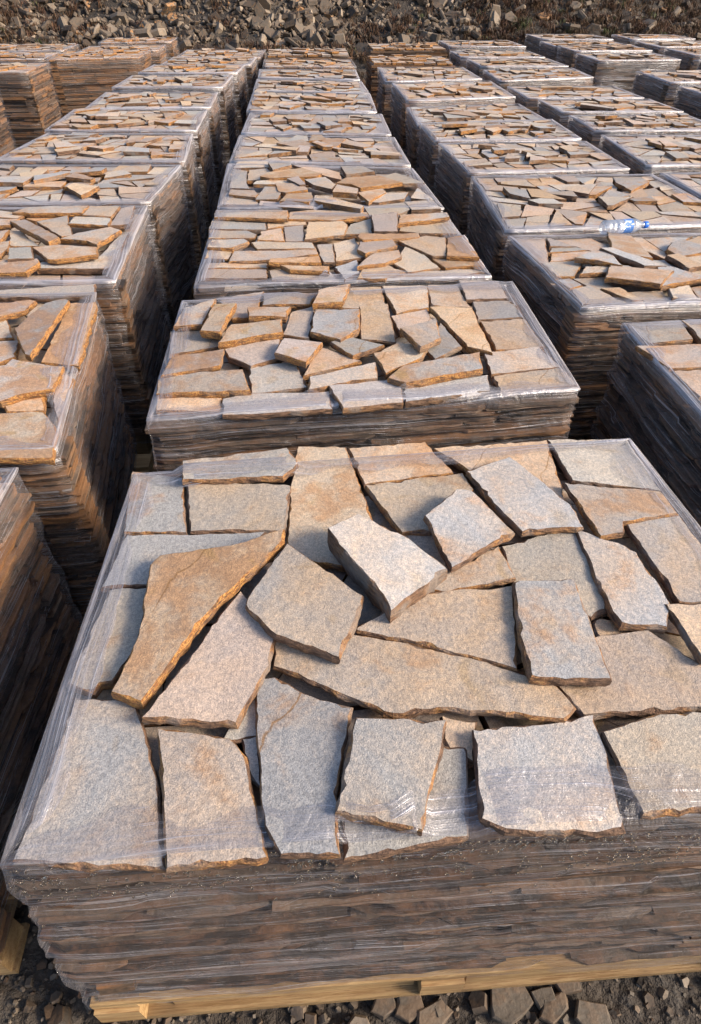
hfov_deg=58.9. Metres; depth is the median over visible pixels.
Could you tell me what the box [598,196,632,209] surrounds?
flagstone
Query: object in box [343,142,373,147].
flagstone
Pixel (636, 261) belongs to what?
flagstone
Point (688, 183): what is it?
flagstone
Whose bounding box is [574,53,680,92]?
stone pallet
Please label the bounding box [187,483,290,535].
flagstone
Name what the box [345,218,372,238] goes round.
flagstone
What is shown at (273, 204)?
flagstone
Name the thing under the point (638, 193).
flagstone
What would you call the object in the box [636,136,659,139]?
flagstone
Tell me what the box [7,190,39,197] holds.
flagstone
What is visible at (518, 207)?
flagstone
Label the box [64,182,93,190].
flagstone
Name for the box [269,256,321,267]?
flagstone
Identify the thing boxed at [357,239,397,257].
flagstone
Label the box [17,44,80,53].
stone pallet
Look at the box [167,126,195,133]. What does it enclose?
flagstone
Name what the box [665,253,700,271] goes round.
flagstone
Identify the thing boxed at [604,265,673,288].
flagstone
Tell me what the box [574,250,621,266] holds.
flagstone
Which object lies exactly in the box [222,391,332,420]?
flagstone
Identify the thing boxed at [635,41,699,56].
stone pallet
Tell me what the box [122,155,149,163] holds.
flagstone
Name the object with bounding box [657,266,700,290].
flagstone
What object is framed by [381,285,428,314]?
flagstone
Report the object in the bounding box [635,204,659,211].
flagstone
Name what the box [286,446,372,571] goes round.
flagstone
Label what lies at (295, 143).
flagstone
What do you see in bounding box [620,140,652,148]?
flagstone
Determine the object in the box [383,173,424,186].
flagstone
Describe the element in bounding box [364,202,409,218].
flagstone
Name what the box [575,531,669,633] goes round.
flagstone
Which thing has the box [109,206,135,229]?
flagstone
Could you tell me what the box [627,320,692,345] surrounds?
flagstone
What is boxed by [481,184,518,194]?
flagstone
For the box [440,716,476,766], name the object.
flagstone
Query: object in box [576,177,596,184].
flagstone
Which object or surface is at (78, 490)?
stone pallet
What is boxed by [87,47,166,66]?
stone pallet
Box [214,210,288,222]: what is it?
flagstone
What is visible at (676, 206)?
flagstone
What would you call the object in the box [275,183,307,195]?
flagstone
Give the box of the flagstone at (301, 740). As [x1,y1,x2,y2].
[255,677,352,859]
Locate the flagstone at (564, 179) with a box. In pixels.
[553,175,579,183]
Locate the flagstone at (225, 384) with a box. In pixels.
[156,369,250,398]
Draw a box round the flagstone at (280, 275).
[269,270,338,285]
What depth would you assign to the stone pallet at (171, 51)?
9.87 m
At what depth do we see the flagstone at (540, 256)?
2.76 m
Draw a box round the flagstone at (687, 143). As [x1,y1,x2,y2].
[674,139,698,146]
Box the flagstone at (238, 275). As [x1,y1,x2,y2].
[200,269,267,282]
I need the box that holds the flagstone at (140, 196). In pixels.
[119,192,153,203]
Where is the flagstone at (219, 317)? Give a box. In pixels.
[200,303,236,339]
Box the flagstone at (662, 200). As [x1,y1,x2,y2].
[651,196,675,206]
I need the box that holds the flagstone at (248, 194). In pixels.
[229,189,257,199]
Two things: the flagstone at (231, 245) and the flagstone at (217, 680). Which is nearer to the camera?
the flagstone at (217, 680)
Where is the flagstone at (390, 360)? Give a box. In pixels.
[373,342,427,378]
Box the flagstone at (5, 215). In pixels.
[0,211,27,219]
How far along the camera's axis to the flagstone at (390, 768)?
0.93 m
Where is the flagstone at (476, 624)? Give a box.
[356,586,516,672]
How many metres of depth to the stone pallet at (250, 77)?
7.88 m
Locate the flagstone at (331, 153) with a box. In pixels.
[309,150,334,159]
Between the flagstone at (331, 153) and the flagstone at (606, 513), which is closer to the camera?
the flagstone at (606, 513)
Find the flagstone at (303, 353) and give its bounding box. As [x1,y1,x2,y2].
[274,338,322,368]
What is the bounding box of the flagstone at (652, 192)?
[644,188,665,195]
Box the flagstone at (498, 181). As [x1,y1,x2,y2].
[494,177,527,184]
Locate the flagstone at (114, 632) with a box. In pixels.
[67,588,145,698]
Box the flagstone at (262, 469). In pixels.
[182,448,298,484]
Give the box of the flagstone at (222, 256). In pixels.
[205,250,232,262]
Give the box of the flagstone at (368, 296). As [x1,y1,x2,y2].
[338,287,384,309]
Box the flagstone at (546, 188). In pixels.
[536,185,558,191]
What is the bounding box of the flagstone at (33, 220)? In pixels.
[26,217,57,224]
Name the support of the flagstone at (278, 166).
on the stone pallet at (410, 190)
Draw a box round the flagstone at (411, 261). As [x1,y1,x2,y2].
[393,247,439,273]
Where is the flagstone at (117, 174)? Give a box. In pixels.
[104,170,131,179]
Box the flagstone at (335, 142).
[321,139,345,150]
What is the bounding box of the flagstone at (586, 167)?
[573,164,594,173]
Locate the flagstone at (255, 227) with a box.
[209,220,266,233]
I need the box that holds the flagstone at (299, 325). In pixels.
[283,307,315,340]
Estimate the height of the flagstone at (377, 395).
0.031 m
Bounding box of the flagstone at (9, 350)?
[0,341,20,365]
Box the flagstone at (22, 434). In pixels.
[0,412,58,464]
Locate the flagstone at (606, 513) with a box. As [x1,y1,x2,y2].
[562,483,678,539]
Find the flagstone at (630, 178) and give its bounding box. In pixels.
[620,176,645,188]
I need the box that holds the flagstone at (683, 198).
[671,193,700,205]
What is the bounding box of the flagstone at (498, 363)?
[483,347,559,377]
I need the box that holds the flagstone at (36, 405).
[4,397,47,413]
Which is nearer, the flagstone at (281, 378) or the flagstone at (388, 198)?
the flagstone at (281, 378)
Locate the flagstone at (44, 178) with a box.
[33,171,69,183]
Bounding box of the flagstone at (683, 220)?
[661,215,700,228]
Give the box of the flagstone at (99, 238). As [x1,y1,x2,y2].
[60,227,121,248]
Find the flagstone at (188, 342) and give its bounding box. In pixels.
[169,331,221,358]
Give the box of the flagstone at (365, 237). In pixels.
[357,233,419,242]
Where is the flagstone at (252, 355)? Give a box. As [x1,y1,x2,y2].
[224,339,281,370]
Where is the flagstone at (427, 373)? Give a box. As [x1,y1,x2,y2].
[387,352,482,388]
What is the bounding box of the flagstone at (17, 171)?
[10,167,32,175]
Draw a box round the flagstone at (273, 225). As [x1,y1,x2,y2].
[267,221,306,230]
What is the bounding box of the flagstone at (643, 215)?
[622,211,661,220]
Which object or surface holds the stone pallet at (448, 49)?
on the ground
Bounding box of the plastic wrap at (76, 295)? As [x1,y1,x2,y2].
[0,284,96,301]
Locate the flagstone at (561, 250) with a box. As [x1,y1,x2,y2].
[549,247,588,256]
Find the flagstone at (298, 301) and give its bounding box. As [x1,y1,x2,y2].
[262,293,316,309]
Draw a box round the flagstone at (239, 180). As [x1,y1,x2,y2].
[230,169,249,189]
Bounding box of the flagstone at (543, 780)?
[472,715,625,837]
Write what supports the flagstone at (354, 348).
on the stone pallet at (493, 418)
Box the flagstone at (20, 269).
[0,258,40,278]
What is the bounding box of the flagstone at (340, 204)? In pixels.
[314,195,363,212]
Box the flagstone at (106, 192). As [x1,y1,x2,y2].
[97,189,117,198]
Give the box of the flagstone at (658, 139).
[645,137,675,141]
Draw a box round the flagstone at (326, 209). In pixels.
[316,206,339,210]
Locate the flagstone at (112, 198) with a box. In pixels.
[99,196,121,205]
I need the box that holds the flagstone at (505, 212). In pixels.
[496,203,521,221]
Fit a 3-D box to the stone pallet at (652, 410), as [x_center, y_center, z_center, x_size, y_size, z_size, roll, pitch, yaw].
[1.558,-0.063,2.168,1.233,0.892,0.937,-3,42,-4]
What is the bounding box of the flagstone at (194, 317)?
[173,298,216,331]
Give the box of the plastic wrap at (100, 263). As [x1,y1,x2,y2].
[36,233,129,274]
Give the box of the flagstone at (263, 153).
[241,150,272,157]
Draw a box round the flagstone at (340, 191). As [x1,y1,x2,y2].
[333,184,357,198]
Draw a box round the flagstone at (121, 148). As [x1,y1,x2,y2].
[114,146,131,151]
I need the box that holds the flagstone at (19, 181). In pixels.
[0,176,32,186]
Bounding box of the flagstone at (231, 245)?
[207,239,249,252]
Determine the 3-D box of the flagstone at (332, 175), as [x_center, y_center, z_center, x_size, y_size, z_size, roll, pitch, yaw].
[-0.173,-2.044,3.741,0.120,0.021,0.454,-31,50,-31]
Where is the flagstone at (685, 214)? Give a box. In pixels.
[656,211,700,218]
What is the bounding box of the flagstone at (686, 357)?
[635,344,700,372]
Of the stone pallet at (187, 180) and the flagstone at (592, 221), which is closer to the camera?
the flagstone at (592, 221)
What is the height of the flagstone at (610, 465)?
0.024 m
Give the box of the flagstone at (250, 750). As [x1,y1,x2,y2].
[242,737,259,789]
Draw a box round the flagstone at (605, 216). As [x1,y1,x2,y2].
[588,212,613,219]
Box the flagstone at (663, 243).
[645,236,692,251]
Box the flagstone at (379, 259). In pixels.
[357,250,401,270]
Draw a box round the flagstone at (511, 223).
[504,218,525,232]
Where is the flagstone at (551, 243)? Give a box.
[546,238,575,250]
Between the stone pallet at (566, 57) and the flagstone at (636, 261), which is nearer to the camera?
the flagstone at (636, 261)
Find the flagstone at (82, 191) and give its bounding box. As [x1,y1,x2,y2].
[67,183,99,198]
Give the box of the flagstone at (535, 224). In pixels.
[523,222,548,233]
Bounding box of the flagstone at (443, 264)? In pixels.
[431,259,484,270]
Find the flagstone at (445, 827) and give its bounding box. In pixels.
[342,746,468,864]
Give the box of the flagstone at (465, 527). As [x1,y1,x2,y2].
[423,489,514,572]
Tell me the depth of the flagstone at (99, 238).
2.75 m
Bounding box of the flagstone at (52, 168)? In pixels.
[31,166,64,171]
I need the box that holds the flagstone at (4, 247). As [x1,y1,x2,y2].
[0,241,9,259]
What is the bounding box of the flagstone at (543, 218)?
[525,215,549,223]
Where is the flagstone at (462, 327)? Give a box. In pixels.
[429,306,492,355]
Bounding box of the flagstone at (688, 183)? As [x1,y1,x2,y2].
[675,179,700,190]
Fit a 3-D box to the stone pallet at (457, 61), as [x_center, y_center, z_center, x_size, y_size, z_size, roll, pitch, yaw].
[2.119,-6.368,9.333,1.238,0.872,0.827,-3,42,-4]
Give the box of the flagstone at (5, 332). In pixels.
[0,320,14,340]
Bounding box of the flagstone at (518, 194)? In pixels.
[503,187,530,200]
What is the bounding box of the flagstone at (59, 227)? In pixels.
[36,215,72,238]
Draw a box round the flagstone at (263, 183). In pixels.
[253,180,288,187]
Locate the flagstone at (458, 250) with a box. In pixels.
[446,235,478,261]
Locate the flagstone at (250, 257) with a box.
[228,249,318,263]
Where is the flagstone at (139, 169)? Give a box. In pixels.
[122,164,151,174]
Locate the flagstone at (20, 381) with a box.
[0,359,64,407]
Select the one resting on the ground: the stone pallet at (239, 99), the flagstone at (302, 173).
the stone pallet at (239, 99)
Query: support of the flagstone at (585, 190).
on the stone pallet at (487, 238)
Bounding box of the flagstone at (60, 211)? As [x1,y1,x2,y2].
[12,206,89,216]
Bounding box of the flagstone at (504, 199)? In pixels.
[487,197,528,204]
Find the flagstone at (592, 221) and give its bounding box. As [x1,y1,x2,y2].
[583,215,617,231]
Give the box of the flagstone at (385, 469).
[348,442,452,488]
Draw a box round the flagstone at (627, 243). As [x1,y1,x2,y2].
[606,231,652,260]
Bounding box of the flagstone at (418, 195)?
[411,188,433,200]
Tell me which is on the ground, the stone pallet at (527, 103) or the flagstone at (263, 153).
the stone pallet at (527, 103)
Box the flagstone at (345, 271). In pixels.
[333,260,359,283]
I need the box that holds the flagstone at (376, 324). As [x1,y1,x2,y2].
[359,304,395,345]
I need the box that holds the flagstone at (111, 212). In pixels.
[82,206,120,219]
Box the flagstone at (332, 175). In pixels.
[293,165,341,181]
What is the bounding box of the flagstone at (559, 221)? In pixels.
[549,210,571,229]
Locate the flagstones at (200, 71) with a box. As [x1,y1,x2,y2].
[0,33,700,481]
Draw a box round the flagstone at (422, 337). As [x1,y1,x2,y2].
[400,319,440,353]
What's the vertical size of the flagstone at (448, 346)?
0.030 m
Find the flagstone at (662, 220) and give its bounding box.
[642,216,674,228]
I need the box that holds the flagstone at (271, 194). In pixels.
[256,187,280,202]
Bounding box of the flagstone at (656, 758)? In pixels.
[600,711,700,819]
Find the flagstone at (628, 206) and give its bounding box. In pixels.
[614,202,640,211]
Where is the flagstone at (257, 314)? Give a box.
[247,307,290,323]
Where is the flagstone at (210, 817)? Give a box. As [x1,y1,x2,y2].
[157,728,268,873]
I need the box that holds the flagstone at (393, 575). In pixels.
[327,514,446,622]
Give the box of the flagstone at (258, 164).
[233,160,268,171]
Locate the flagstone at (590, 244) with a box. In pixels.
[558,238,628,264]
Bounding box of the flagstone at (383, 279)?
[357,265,405,283]
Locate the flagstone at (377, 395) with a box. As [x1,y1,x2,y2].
[328,380,403,414]
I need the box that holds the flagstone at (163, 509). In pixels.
[124,472,187,536]
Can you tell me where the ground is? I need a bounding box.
[0,148,700,1023]
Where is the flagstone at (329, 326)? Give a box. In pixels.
[310,309,359,342]
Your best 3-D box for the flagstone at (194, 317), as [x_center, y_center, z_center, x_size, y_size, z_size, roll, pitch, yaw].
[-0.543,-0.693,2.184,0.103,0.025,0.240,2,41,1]
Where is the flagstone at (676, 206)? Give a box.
[657,201,693,211]
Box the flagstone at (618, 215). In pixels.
[609,211,642,229]
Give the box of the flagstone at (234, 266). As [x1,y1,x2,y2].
[205,263,267,271]
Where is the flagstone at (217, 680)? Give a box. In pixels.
[142,591,276,728]
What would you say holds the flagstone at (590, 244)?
on the stone pallet at (585, 343)
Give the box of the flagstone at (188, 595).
[111,529,284,708]
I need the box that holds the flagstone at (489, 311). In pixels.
[472,301,523,323]
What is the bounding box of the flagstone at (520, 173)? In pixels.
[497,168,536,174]
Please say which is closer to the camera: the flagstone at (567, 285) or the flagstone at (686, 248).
the flagstone at (567, 285)
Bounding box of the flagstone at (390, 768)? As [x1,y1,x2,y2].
[335,718,446,836]
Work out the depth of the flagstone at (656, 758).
0.96 m
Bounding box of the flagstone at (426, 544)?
[405,535,449,571]
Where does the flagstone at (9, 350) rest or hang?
on the stone pallet at (78, 490)
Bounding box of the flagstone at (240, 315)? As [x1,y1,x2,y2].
[218,292,263,323]
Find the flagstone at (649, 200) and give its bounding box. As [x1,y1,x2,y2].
[629,196,656,204]
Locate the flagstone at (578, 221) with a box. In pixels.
[568,214,586,228]
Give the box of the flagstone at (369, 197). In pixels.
[358,189,385,205]
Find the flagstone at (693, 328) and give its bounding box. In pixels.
[681,320,700,343]
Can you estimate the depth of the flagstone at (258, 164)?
3.83 m
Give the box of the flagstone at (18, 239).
[9,231,39,249]
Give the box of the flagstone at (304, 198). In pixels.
[280,192,313,204]
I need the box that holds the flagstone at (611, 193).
[600,189,629,203]
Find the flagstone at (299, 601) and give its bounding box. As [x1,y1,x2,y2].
[245,543,363,663]
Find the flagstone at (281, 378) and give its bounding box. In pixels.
[248,363,307,393]
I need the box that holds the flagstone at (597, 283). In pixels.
[572,277,612,289]
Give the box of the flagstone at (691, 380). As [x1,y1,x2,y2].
[672,370,700,401]
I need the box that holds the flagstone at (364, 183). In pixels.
[336,175,402,191]
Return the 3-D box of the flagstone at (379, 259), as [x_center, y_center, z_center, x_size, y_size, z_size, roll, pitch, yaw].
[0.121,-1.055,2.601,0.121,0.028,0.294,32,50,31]
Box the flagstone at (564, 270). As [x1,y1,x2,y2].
[541,261,582,280]
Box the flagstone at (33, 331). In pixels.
[14,299,70,360]
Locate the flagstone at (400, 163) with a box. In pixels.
[383,159,406,167]
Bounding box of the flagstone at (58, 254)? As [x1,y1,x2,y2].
[33,245,98,264]
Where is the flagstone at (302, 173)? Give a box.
[260,168,321,180]
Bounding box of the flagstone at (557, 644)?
[512,579,611,686]
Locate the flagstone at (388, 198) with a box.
[360,192,407,205]
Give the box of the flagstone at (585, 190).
[565,184,596,197]
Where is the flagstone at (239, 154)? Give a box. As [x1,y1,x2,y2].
[235,151,256,158]
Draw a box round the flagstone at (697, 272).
[692,271,700,285]
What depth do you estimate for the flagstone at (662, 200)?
3.34 m
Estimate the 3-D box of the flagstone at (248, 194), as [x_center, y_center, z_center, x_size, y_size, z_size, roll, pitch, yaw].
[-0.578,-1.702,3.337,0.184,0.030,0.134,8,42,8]
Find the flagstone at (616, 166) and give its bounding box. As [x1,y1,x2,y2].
[591,164,622,172]
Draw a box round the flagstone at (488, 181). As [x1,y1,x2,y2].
[476,178,496,185]
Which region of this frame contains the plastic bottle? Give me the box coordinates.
[599,218,648,234]
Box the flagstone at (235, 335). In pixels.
[218,319,283,348]
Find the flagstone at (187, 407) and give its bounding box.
[156,397,222,418]
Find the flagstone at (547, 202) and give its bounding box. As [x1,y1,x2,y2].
[528,198,562,207]
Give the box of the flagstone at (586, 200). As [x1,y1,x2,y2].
[573,197,596,202]
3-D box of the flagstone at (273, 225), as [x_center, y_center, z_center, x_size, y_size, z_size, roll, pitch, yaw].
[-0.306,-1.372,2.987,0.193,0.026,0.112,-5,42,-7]
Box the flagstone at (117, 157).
[100,152,130,163]
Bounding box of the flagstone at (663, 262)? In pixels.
[629,260,672,267]
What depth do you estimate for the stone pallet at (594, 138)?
4.88 m
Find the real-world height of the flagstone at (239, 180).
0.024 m
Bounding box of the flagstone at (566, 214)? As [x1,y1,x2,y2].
[553,209,586,219]
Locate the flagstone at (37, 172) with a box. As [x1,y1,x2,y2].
[19,169,48,181]
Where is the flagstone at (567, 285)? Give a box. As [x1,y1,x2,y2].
[555,278,582,293]
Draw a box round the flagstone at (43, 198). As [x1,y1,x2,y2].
[23,195,49,205]
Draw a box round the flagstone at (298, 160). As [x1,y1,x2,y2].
[281,159,308,166]
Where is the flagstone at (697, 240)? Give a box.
[687,236,700,243]
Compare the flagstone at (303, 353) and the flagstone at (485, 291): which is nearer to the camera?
the flagstone at (303, 353)
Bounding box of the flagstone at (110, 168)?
[93,167,115,170]
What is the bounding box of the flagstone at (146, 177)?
[111,173,169,182]
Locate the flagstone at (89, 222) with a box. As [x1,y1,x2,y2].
[68,216,111,228]
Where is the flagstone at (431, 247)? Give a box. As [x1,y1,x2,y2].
[397,236,446,258]
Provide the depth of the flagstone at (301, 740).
0.96 m
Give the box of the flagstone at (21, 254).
[7,247,33,261]
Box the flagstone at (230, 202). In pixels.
[219,192,258,207]
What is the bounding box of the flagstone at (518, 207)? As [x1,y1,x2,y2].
[491,202,520,209]
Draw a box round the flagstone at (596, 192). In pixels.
[589,186,611,198]
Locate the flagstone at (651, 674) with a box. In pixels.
[556,630,700,720]
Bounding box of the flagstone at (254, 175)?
[247,168,269,183]
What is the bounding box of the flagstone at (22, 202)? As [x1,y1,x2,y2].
[0,198,39,206]
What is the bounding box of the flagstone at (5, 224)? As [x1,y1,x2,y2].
[0,219,19,230]
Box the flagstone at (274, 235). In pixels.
[257,228,284,241]
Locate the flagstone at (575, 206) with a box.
[558,202,600,210]
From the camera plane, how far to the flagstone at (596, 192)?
3.42 m
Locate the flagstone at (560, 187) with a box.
[548,184,579,190]
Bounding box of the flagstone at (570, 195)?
[548,191,577,200]
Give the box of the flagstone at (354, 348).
[330,338,384,359]
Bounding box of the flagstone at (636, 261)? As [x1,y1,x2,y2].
[599,247,666,268]
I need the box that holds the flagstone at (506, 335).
[480,319,544,351]
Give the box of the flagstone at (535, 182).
[526,178,544,186]
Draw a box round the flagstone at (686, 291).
[667,285,697,303]
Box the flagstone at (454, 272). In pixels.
[388,269,484,283]
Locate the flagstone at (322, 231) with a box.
[304,221,347,242]
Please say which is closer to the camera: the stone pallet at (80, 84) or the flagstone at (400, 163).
the flagstone at (400, 163)
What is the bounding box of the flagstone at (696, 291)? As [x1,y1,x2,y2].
[691,286,700,304]
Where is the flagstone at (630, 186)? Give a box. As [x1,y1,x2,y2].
[614,179,649,192]
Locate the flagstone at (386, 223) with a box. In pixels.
[371,212,397,233]
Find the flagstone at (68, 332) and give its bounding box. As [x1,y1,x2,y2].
[41,302,97,371]
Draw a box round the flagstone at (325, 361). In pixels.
[303,348,361,379]
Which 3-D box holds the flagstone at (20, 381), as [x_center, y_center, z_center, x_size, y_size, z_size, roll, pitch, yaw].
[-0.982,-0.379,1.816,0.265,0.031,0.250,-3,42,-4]
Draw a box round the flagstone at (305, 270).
[280,265,329,275]
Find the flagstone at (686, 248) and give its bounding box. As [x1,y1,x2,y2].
[665,239,700,256]
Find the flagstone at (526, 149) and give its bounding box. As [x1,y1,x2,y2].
[514,148,533,153]
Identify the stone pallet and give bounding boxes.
[0,51,57,107]
[0,66,62,149]
[0,98,13,162]
[0,133,208,296]
[0,164,197,334]
[0,206,169,455]
[0,292,156,642]
[0,438,700,1022]
[0,467,86,974]
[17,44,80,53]
[44,109,217,241]
[47,53,151,120]
[85,92,227,209]
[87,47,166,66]
[98,37,178,62]
[112,75,238,182]
[138,64,248,147]
[145,281,579,477]
[162,57,257,116]
[176,53,265,83]
[193,210,491,306]
[217,161,443,223]
[229,135,411,175]
[240,112,390,141]
[246,91,376,123]
[253,79,369,98]
[258,69,359,81]
[264,63,357,78]
[265,53,351,62]
[365,46,447,91]
[366,58,455,113]
[376,67,481,136]
[390,80,514,161]
[405,104,544,179]
[416,119,581,204]
[434,141,629,237]
[438,40,525,60]
[449,51,543,69]
[466,58,567,81]
[467,174,700,288]
[483,68,593,93]
[503,232,700,439]
[507,86,643,116]
[525,34,612,54]
[536,98,683,130]
[539,41,626,62]
[556,44,652,68]
[567,115,700,152]
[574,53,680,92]
[594,319,700,543]
[600,135,700,181]
[611,34,694,45]
[632,70,700,109]
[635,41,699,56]
[659,172,700,199]
[665,48,700,70]
[673,86,700,120]
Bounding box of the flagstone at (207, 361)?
[161,349,224,378]
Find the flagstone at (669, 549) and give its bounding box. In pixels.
[624,514,700,603]
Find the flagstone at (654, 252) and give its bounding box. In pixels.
[634,237,671,263]
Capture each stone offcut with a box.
[371,998,396,1019]
[395,995,423,1023]
[416,999,452,1023]
[490,986,533,1023]
[529,986,555,1009]
[539,992,568,1023]
[553,982,581,994]
[574,999,611,1023]
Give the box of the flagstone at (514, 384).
[491,367,576,397]
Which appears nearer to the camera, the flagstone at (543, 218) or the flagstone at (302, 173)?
the flagstone at (543, 218)
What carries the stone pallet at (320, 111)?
on the ground
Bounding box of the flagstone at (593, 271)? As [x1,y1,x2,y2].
[579,265,630,277]
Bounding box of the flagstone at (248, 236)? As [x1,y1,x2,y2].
[208,230,257,242]
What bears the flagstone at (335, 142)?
on the stone pallet at (407, 171)
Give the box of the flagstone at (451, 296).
[428,285,470,307]
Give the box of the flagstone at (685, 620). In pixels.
[664,603,700,665]
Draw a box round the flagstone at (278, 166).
[268,161,291,171]
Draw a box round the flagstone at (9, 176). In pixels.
[1,175,15,186]
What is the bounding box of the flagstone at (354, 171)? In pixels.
[341,166,374,176]
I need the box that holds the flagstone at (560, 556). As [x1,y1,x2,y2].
[500,533,606,621]
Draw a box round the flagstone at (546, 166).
[533,163,567,174]
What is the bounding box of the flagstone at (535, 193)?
[526,188,566,201]
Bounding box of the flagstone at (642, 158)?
[633,156,659,164]
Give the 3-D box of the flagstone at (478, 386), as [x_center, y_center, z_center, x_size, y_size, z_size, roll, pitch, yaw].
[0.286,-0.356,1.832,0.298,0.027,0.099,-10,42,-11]
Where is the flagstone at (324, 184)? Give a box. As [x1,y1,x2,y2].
[304,177,335,193]
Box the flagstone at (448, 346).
[427,323,461,359]
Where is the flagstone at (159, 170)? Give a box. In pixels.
[147,167,174,176]
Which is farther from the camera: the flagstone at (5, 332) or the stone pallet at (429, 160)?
the stone pallet at (429, 160)
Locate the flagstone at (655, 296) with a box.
[628,290,669,308]
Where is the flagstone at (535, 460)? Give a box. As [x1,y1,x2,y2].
[433,440,564,500]
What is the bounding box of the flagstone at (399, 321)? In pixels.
[390,309,431,337]
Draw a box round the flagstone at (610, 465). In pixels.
[547,439,660,491]
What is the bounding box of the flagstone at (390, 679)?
[273,635,575,722]
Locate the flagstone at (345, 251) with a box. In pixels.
[333,238,365,265]
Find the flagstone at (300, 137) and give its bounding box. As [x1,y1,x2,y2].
[285,135,308,141]
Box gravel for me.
[0,895,700,1023]
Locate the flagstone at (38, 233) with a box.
[10,220,60,245]
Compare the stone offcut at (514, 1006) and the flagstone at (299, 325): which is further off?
the flagstone at (299, 325)
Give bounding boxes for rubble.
[0,0,700,59]
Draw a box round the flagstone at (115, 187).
[94,183,127,191]
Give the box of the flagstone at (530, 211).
[521,205,553,218]
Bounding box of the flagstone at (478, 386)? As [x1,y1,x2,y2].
[403,375,489,407]
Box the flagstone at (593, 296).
[569,286,626,309]
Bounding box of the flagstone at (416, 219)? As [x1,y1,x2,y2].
[398,212,449,227]
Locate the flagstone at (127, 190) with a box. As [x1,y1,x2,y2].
[119,187,155,194]
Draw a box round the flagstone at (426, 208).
[405,200,440,213]
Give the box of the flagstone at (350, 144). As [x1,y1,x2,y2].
[341,140,372,149]
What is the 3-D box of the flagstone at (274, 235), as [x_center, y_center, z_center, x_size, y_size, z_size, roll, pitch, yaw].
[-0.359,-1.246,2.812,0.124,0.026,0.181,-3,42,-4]
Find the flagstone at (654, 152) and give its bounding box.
[640,149,664,157]
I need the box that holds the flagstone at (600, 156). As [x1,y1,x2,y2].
[589,153,611,160]
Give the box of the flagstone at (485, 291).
[458,280,508,303]
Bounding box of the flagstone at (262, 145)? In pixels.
[254,143,281,147]
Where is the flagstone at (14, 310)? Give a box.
[0,300,36,321]
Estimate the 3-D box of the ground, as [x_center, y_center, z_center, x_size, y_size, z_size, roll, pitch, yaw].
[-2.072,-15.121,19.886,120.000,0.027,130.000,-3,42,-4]
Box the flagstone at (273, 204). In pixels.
[259,201,313,211]
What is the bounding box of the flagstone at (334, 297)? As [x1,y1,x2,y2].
[312,284,349,309]
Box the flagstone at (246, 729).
[223,698,255,744]
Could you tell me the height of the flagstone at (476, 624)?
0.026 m
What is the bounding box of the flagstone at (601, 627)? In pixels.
[591,619,631,636]
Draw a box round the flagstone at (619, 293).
[600,287,642,305]
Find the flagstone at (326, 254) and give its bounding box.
[316,244,334,266]
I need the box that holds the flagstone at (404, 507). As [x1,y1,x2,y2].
[364,473,472,535]
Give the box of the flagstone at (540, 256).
[514,238,547,268]
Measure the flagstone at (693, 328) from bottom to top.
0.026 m
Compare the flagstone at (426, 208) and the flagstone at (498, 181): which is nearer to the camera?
the flagstone at (426, 208)
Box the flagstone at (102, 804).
[12,699,165,873]
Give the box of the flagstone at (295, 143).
[276,140,316,148]
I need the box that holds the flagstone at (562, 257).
[550,251,590,261]
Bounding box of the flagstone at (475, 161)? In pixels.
[463,158,487,169]
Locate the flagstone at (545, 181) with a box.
[538,177,563,185]
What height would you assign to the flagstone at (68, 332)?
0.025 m
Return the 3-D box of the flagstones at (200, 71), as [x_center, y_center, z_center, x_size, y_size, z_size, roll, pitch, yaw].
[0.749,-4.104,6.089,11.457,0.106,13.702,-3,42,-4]
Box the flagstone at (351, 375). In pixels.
[308,362,377,392]
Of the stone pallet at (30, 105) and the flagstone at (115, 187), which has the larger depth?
the stone pallet at (30, 105)
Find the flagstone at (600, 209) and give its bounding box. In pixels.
[578,206,607,215]
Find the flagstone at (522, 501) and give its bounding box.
[465,457,582,536]
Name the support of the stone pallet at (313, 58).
on the ground
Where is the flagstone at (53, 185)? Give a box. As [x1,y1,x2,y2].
[23,180,67,190]
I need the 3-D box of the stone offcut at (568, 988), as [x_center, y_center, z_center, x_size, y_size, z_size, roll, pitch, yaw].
[0.518,1.138,1.484,0.064,0.031,0.026,-3,42,-4]
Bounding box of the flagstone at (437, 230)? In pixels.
[399,221,458,237]
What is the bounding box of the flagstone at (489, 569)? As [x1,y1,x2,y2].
[434,547,515,591]
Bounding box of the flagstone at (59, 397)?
[51,374,75,427]
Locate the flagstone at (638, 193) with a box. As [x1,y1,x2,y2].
[622,188,647,197]
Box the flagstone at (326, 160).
[311,157,343,164]
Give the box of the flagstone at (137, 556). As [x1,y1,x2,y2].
[101,532,265,592]
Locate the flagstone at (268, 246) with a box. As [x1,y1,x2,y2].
[251,241,314,250]
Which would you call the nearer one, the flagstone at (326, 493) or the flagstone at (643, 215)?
the flagstone at (326, 493)
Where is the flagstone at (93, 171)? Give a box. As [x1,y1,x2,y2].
[70,167,106,175]
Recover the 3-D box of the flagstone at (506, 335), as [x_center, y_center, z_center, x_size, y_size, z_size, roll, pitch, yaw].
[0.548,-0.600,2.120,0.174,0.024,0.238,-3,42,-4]
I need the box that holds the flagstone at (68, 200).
[60,194,80,205]
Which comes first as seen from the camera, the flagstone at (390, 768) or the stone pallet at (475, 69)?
the flagstone at (390, 768)
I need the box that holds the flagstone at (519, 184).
[501,180,535,188]
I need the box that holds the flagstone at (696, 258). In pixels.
[688,255,700,262]
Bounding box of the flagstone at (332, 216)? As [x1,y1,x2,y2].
[288,210,368,223]
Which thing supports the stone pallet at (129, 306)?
on the ground
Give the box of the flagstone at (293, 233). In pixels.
[284,225,304,241]
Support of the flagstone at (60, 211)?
on the flagstone at (33, 220)

